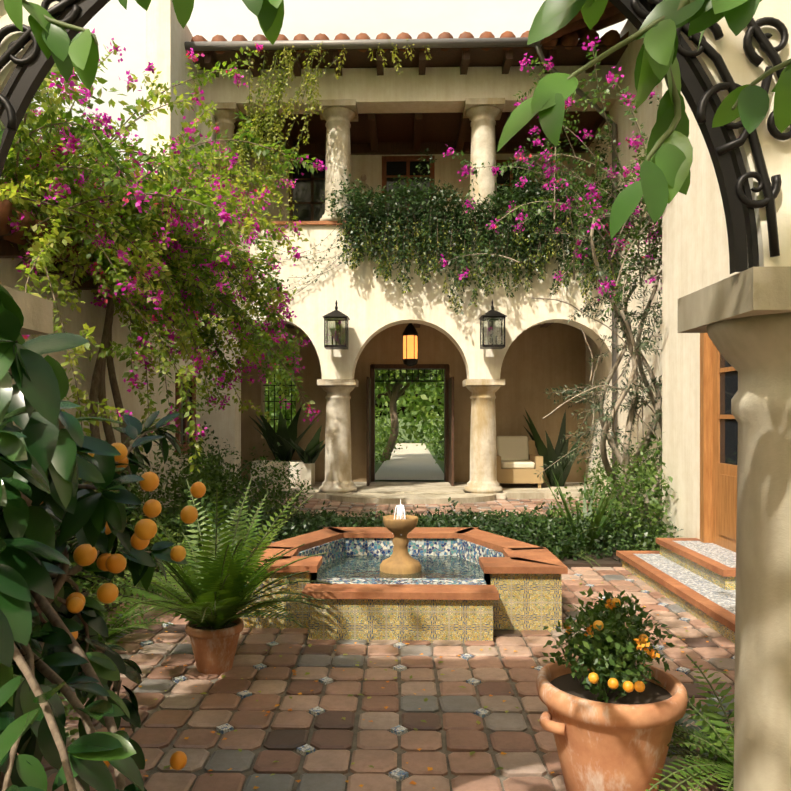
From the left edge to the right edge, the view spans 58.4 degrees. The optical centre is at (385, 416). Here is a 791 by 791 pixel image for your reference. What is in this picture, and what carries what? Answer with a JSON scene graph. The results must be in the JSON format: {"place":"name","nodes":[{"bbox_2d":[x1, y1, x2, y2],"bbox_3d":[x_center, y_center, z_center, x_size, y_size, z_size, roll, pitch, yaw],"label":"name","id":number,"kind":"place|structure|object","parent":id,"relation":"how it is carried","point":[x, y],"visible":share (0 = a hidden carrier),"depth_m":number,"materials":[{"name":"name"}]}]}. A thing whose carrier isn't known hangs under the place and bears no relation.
{"place":"outdoors","nodes":[
{"label":"outdoors","id":0,"kind":"place"},
{"bbox_2d":[0,28,326,504],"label":"bougainvillea","id":1,"kind":"object","parent":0,"point":[147,225],"depth_m":6.83,"materials":[{"name":"green plant"}]},
{"bbox_2d":[7,0,627,190],"bbox_3d":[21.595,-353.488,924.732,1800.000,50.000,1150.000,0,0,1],"label":"sky","id":2,"kind":"structure","parent":0,"point":[227,20],"depth_m":612.52,"materials":[{"name":"white"}]},
{"bbox_2d":[265,373,443,418],"label":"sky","id":3,"kind":"structure","parent":0,"point":[386,394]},
{"bbox_2d":[68,510,657,613],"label":"planting soil","id":4,"kind":"structure","parent":0,"point":[610,561],"depth_m":7.10,"materials":[{"name":"brown soil"}]},
{"bbox_2d":[57,514,210,742],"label":"fine shrubs","id":5,"kind":"object","parent":4,"relation":"on","point":[69,706],"visible":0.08,"depth_m":5.12,"materials":[{"name":"green plant"}]},
{"bbox_2d":[67,419,314,591],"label":"bed shrubs","id":6,"kind":"object","parent":4,"relation":"on","point":[213,479],"visible":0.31,"depth_m":8.19,"materials":[{"name":"green plant"}]},
{"bbox_2d":[136,471,644,565],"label":"strap leaf plants","id":7,"kind":"object","parent":4,"relation":"on","point":[598,518],"visible":0.33,"depth_m":7.53,"materials":[{"name":"plant"}]},
{"bbox_2d":[152,497,682,560],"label":"ground cover shrubs","id":8,"kind":"object","parent":4,"relation":"on","point":[315,522],"visible":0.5,"depth_m":7.56,"materials":[{"name":"green plant"}]},
{"bbox_2d":[516,526,600,566],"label":"fern stems","id":9,"kind":"object","parent":4,"relation":"on","point":[574,549],"visible":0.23,"depth_m":7.28,"materials":[{"name":"green plant"}]},
{"bbox_2d":[533,532,596,564],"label":"fern fronds","id":10,"kind":"object","parent":9,"relation":"attached to","point":[566,549],"visible":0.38,"depth_m":7.34,"materials":[{"name":"green plant"}]},
{"bbox_2d":[354,174,372,212],"bbox_3d":[-0.481,-4.340,14.837,0.348,1.505,0.322,0,0,-32],"label":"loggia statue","id":11,"kind":"object","parent":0,"point":[363,177],"visible":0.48,"depth_m":14.79,"materials":[{"name":"stone"}]},
{"bbox_2d":[0,267,790,790],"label":"gate pillars","id":12,"kind":"structure","parent":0,"point":[742,319],"depth_m":1.43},
{"bbox_2d":[0,0,790,266],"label":"wall","id":13,"kind":"structure","parent":12,"relation":"on","point":[729,49],"depth_m":1.37,"materials":[{"name":"beige paint"}]},
{"bbox_2d":[0,0,790,273],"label":"wrought iron arch","id":14,"kind":"structure","parent":12,"relation":"on","point":[699,90],"depth_m":1.36,"materials":[{"name":"black metal"}]},
{"bbox_2d":[317,555,483,578],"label":"fountain water","id":15,"kind":"structure","parent":0,"point":[364,566],"depth_m":5.83,"materials":[{"name":"liquid"}]},
{"bbox_2d":[380,515,420,573],"bbox_3d":[0.119,1.135,5.783,0.340,0.635,0.340,0,0,1],"label":"fountain pedestal","id":16,"kind":"object","parent":15,"relation":"in","point":[400,560],"visible":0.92,"depth_m":5.70,"materials":[{"name":"beige stone"}]},
{"bbox_2d":[392,499,405,533],"bbox_3d":[0.111,0.815,5.781,0.116,0.285,0.130,0,0,1],"label":"fountain jet","id":17,"kind":"object","parent":16,"relation":"on","point":[400,509],"visible":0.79,"depth_m":5.78},
{"bbox_2d":[375,443,443,479],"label":"garden path","id":18,"kind":"structure","parent":0,"point":[412,461],"depth_m":20.05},
{"bbox_2d":[374,419,444,481],"bbox_3d":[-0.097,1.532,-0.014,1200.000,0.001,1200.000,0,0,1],"label":"ground","id":19,"kind":"structure","parent":0,"point":[440,463],"depth_m":39.22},
{"bbox_2d":[265,369,443,464],"bbox_3d":[1.866,-2.979,31.768,51.240,12.437,33.019,0,0,1],"label":"garden foliage","id":20,"kind":"object","parent":19,"relation":"on","point":[424,404],"visible":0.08,"depth_m":31.24,"materials":[{"name":"green plant"}]},
{"bbox_2d":[0,0,746,538],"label":"house walls","id":21,"kind":"structure","parent":19,"relation":"on","point":[532,360],"depth_m":12.97,"materials":[{"name":"paint"}]},
{"bbox_2d":[0,230,183,325],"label":"eave corbels","id":22,"kind":"object","parent":21,"relation":"attached to","point":[8,249],"visible":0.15,"depth_m":7.11,"materials":[{"name":"brown wood"}]},
{"bbox_2d":[0,199,190,319],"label":"wing roof","id":23,"kind":"structure","parent":21,"relation":"attached to","point":[6,208],"depth_m":6.20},
{"bbox_2d":[0,0,193,145],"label":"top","id":24,"kind":"object","parent":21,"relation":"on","point":[183,9],"depth_m":1.26,"materials":[{"name":"green plant"}]},
{"bbox_2d":[3,0,283,90],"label":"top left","id":25,"kind":"object","parent":24,"relation":"attached to","point":[79,52],"depth_m":1.20,"materials":[{"name":"green plant"}]},
{"bbox_2d":[174,373,195,454],"bbox_3d":[-3.469,-0.053,12.319,0.120,1.370,1.100,0,0,1],"label":"window frame","id":26,"kind":"object","parent":21,"relation":"attached to","point":[177,422],"visible":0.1,"depth_m":11.91,"materials":[{"name":"red wood"}]},
{"bbox_2d":[289,155,325,220],"bbox_3d":[-1.585,-4.613,15.436,1.000,2.050,0.480,0,0,1],"label":"window frame","id":27,"kind":"object","parent":21,"relation":"attached to","point":[312,179],"visible":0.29,"depth_m":15.24,"materials":[{"name":"brown wood"}]},
{"bbox_2d":[322,300,349,348],"bbox_3d":[-0.888,-1.663,12.733,0.460,0.870,0.550,0,0,1],"label":"lantern","id":28,"kind":"object","parent":21,"relation":"attached to","point":[335,314],"depth_m":12.52,"materials":[{"name":"black metal"}]},
{"bbox_2d":[263,368,444,430],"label":"iron grilles","id":29,"kind":"object","parent":21,"relation":"attached to","point":[394,380],"visible":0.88,"depth_m":15.38,"materials":[{"name":"black metal"}]},
{"bbox_2d":[181,159,528,443],"bbox_3d":[-0.740,-2.543,14.583,7.335,6.030,2.362,0,0,-26],"label":"window glass","id":30,"kind":"object","parent":21,"relation":"attached to","point":[302,191],"visible":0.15,"depth_m":15.25,"materials":[{"name":"grey glass"}]},
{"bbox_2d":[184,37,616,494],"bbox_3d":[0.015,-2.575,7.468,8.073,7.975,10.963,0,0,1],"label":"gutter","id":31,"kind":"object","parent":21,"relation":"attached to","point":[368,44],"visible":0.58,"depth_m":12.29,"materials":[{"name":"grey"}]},
{"bbox_2d":[232,220,569,225],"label":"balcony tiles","id":32,"kind":"object","parent":21,"relation":"on","point":[309,222],"depth_m":12.96,"materials":[{"name":"ceramic"}]},
{"bbox_2d":[187,44,627,327],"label":"wooden ceiling beams","id":33,"kind":"structure","parent":21,"relation":"attached to","point":[394,133],"depth_m":13.80,"materials":[{"name":"brown wood"}]},
{"bbox_2d":[191,30,628,53],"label":"roof","id":34,"kind":"structure","parent":33,"relation":"on","point":[611,38],"depth_m":12.30,"materials":[{"name":"tile"}]},
{"bbox_2d":[200,39,431,233],"bbox_3d":[-1.327,-4.906,12.584,4.262,3.285,0.783,0,0,1],"label":"roof vine","id":35,"kind":"object","parent":34,"relation":"attached to","point":[245,156],"depth_m":12.49,"materials":[{"name":"green plant"}]},
{"bbox_2d":[402,323,417,365],"bbox_3d":[0.483,-1.548,14.077,0.320,1.080,0.320,0,0,1],"label":"hanging lantern","id":36,"kind":"object","parent":33,"relation":"hanging from","point":[410,328],"depth_m":13.96,"materials":[{"name":"glass"}]},
{"bbox_2d":[273,130,621,314],"bbox_3d":[1.119,-3.548,12.961,6.533,3.463,1.163,0,0,1],"label":"balcony vine","id":37,"kind":"object","parent":21,"relation":"attached to","point":[518,196],"depth_m":12.70,"materials":[{"name":"green plant"}]},
{"bbox_2d":[338,208,619,313],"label":"balcony vine tips","id":38,"kind":"object","parent":37,"relation":"attached to","point":[448,245],"visible":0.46,"depth_m":12.68,"materials":[{"name":"green plant"}]},
{"bbox_2d":[382,156,533,211],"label":"window frames","id":39,"kind":"structure","parent":21,"relation":"attached to","point":[407,159],"depth_m":15.15,"materials":[{"name":"red wood"}]},
{"bbox_2d":[478,299,506,348],"bbox_3d":[1.901,-1.663,12.668,0.460,0.870,0.550,0,0,1],"label":"lantern","id":40,"kind":"object","parent":21,"relation":"attached to","point":[492,314],"depth_m":12.49,"materials":[{"name":"black metal"}]},
{"bbox_2d":[535,0,626,55],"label":"roof right wing","id":41,"kind":"structure","parent":21,"relation":"on","point":[612,14],"depth_m":12.10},
{"bbox_2d":[497,0,790,238],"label":"vine leaves","id":42,"kind":"object","parent":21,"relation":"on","point":[665,173],"depth_m":0.97,"materials":[{"name":"green plant"}]},
{"bbox_2d":[700,333,737,551],"bbox_3d":[3.103,0.052,6.338,0.140,2.320,1.050,0,0,1],"label":"side door","id":43,"kind":"structure","parent":21,"relation":"in","point":[718,501],"depth_m":6.66,"materials":[{"name":"brown wood"}]},
{"bbox_2d":[17,498,734,790],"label":"floor tiles","id":44,"kind":"object","parent":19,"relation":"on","point":[325,765],"visible":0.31,"depth_m":3.72,"materials":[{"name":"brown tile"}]},
{"bbox_2d":[0,285,187,790],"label":"orange tree","id":45,"kind":"object","parent":44,"relation":"on","point":[40,461],"depth_m":1.58,"materials":[{"name":"plant"}]},
{"bbox_2d":[40,442,205,769],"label":"oranges","id":46,"kind":"object","parent":45,"relation":"hanging from","point":[145,530],"visible":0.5,"depth_m":2.18,"materials":[{"name":"orange food"}]},
{"bbox_2d":[92,594,175,650],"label":"fern fronds","id":47,"kind":"object","parent":44,"relation":"on","point":[124,627],"visible":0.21,"depth_m":4.65,"materials":[{"name":"green plant"}]},
{"bbox_2d":[185,618,243,675],"bbox_3d":[-1.018,1.367,4.209,0.339,0.290,0.339,0,0,1],"label":"fern pot","id":48,"kind":"object","parent":44,"relation":"on","point":[214,651],"visible":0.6,"depth_m":4.10,"materials":[{"name":"ceramic"}]},
{"bbox_2d":[192,622,236,629],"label":"potting soil","id":49,"kind":"structure","parent":48,"relation":"in","point":[231,624],"depth_m":4.22,"materials":[{"name":"black soil"}]},
{"bbox_2d":[85,478,331,629],"bbox_3d":[-1.069,0.813,4.252,1.670,0.924,1.807,0,0,1],"label":"potted fern","id":50,"kind":"object","parent":49,"relation":"on","point":[204,585],"depth_m":4.03,"materials":[{"name":"green plant"}]},
{"bbox_2d":[196,407,590,505],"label":"agave plants","id":51,"kind":"object","parent":44,"relation":"on","point":[288,440],"visible":0.58,"depth_m":13.94,"materials":[{"name":"green plant"}]},
{"bbox_2d":[67,575,733,777],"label":"fallen leaves","id":52,"kind":"object","parent":44,"relation":"on","point":[425,699],"visible":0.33,"depth_m":3.80,"materials":[{"name":"plant"}]},
{"bbox_2d":[241,548,561,642],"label":"fountain tiled walls","id":53,"kind":"structure","parent":44,"relation":"on","point":[529,602],"depth_m":4.75,"materials":[{"name":"yellow tile"}]},
{"bbox_2d":[297,538,504,584],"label":"fountain mosaic tiles","id":54,"kind":"object","parent":53,"relation":"attached to","point":[458,547],"visible":0.17,"depth_m":6.25,"materials":[{"name":"blue tile"}]},
{"bbox_2d":[251,527,567,599],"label":"fountain caps","id":55,"kind":"object","parent":53,"relation":"on","point":[520,557],"visible":0.77,"depth_m":5.09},
{"bbox_2d":[229,481,615,504],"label":"arcade floor","id":56,"kind":"structure","parent":44,"relation":"on","point":[414,493],"depth_m":13.02,"materials":[{"name":"stone"}]},
{"bbox_2d":[251,460,314,487],"bbox_3d":[-2.063,1.142,14.236,1.200,0.500,0.600,0,0,1],"label":"planter box","id":57,"kind":"object","parent":56,"relation":"on","point":[307,472],"visible":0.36,"depth_m":13.94,"materials":[{"name":"white stone"}]},
{"bbox_2d":[205,98,505,499],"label":"columns","id":58,"kind":"structure","parent":56,"relation":"on","point":[481,114],"depth_m":13.03,"materials":[{"name":"stone"}]},
{"bbox_2d":[367,364,453,485],"bbox_3d":[0.503,0.132,14.912,1.760,2.520,1.370,0,0,1],"label":"door frame","id":59,"kind":"structure","parent":56,"relation":"on","point":[449,429],"depth_m":15.13,"materials":[{"name":"brown wood"}]},
{"bbox_2d":[496,440,542,487],"bbox_3d":[2.588,0.942,14.257,0.950,0.900,1.010,0,0,1],"label":"wicker chair","id":60,"kind":"object","parent":56,"relation":"on","point":[516,475],"visible":0.52,"depth_m":13.76,"materials":[{"name":"beige wicker"}]},
{"bbox_2d":[497,436,534,468],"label":"chair cushions","id":61,"kind":"object","parent":60,"relation":"on","point":[513,452],"visible":0.83,"depth_m":14.38,"materials":[{"name":"beige fabric"}]},
{"bbox_2d":[120,569,727,788],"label":"fallen petals","id":62,"kind":"object","parent":44,"relation":"on","point":[361,785],"visible":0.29,"depth_m":3.59,"materials":[{"name":"purple plant"}]},
{"bbox_2d":[117,499,734,781],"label":"decorative floor tiles","id":63,"kind":"object","parent":44,"relation":"on","point":[398,774],"visible":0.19,"depth_m":4.00,"materials":[{"name":"tile"}]},
{"bbox_2d":[536,656,687,790],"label":"pot","id":64,"kind":"object","parent":44,"relation":"on","point":[601,746],"visible":0.81,"depth_m":2.62,"materials":[{"name":"ceramic"}]},
{"bbox_2d":[550,672,671,704],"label":"potting soil","id":65,"kind":"structure","parent":64,"relation":"in","point":[650,693],"depth_m":2.82,"materials":[{"name":"brown soil"}]},
{"bbox_2d":[542,587,674,702],"bbox_3d":[0.877,0.898,2.812,0.510,0.411,0.542,0,0,1],"label":"pot shrub","id":66,"kind":"object","parent":65,"relation":"on","point":[616,651],"depth_m":2.73,"materials":[{"name":"green plant"}]},
{"bbox_2d":[588,598,647,692],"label":"oranges","id":67,"kind":"object","parent":66,"relation":"attached to","point":[628,686],"visible":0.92,"depth_m":2.56,"materials":[{"name":"orange food"}]},
{"bbox_2d":[620,545,735,643],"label":"step risers","id":68,"kind":"object","parent":44,"relation":"on","point":[727,583],"visible":0.33,"depth_m":5.79,"materials":[{"name":"yellow tile"}]},
{"bbox_2d":[616,538,735,631],"bbox_3d":[2.665,1.297,5.798,0.750,0.200,2.650,0,0,1],"label":"step nosing","id":69,"kind":"object","parent":68,"relation":"on","point":[718,613],"visible":0.56,"depth_m":5.82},
{"bbox_2d":[634,541,735,613],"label":"tiled steps","id":70,"kind":"structure","parent":44,"relation":"on","point":[718,595],"depth_m":6.07,"materials":[{"name":"white tile"}]},
{"bbox_2d":[667,686,733,763],"bbox_3d":[1.368,1.289,3.115,1.084,0.453,1.161,0,0,1],"label":"fern","id":71,"kind":"object","parent":44,"relation":"on","point":[681,720],"depth_m":3.17,"materials":[{"name":"green plant"}]},
{"bbox_2d":[711,757,733,790],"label":"dark pot","id":72,"kind":"object","parent":44,"relation":"on","point":[719,781],"visible":0.04,"depth_m":2.67,"materials":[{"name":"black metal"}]},
{"bbox_2d":[380,370,427,462],"bbox_3d":[1.061,-1.282,24.156,3.971,5.688,2.025,0,0,1],"label":"tree trunk","id":73,"kind":"object","parent":19,"relation":"on","point":[395,394],"visible":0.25,"depth_m":23.65,"materials":[{"name":"brown wood"}]},
{"bbox_2d":[506,420,676,557],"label":"bed shrubs","id":74,"kind":"object","parent":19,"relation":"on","point":[643,470],"visible":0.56,"depth_m":7.81,"materials":[{"name":"green plant"}]},
{"bbox_2d":[440,36,661,524],"bbox_3d":[2.475,-1.466,8.995,3.574,6.020,4.728,0,0,1],"label":"bougainvillea","id":75,"kind":"object","parent":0,"point":[595,211],"depth_m":8.80,"materials":[{"name":"green plant"}]},
{"bbox_2d":[535,207,661,491],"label":"olive tree leaves","id":76,"kind":"object","parent":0,"point":[643,345],"visible":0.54,"depth_m":8.87,"materials":[{"name":"green plant"}]},
{"bbox_2d":[629,654,733,790],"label":"fern","id":77,"kind":"object","parent":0,"point":[699,713],"visible":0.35,"depth_m":2.72,"materials":[{"name":"green plant"}]}
]}

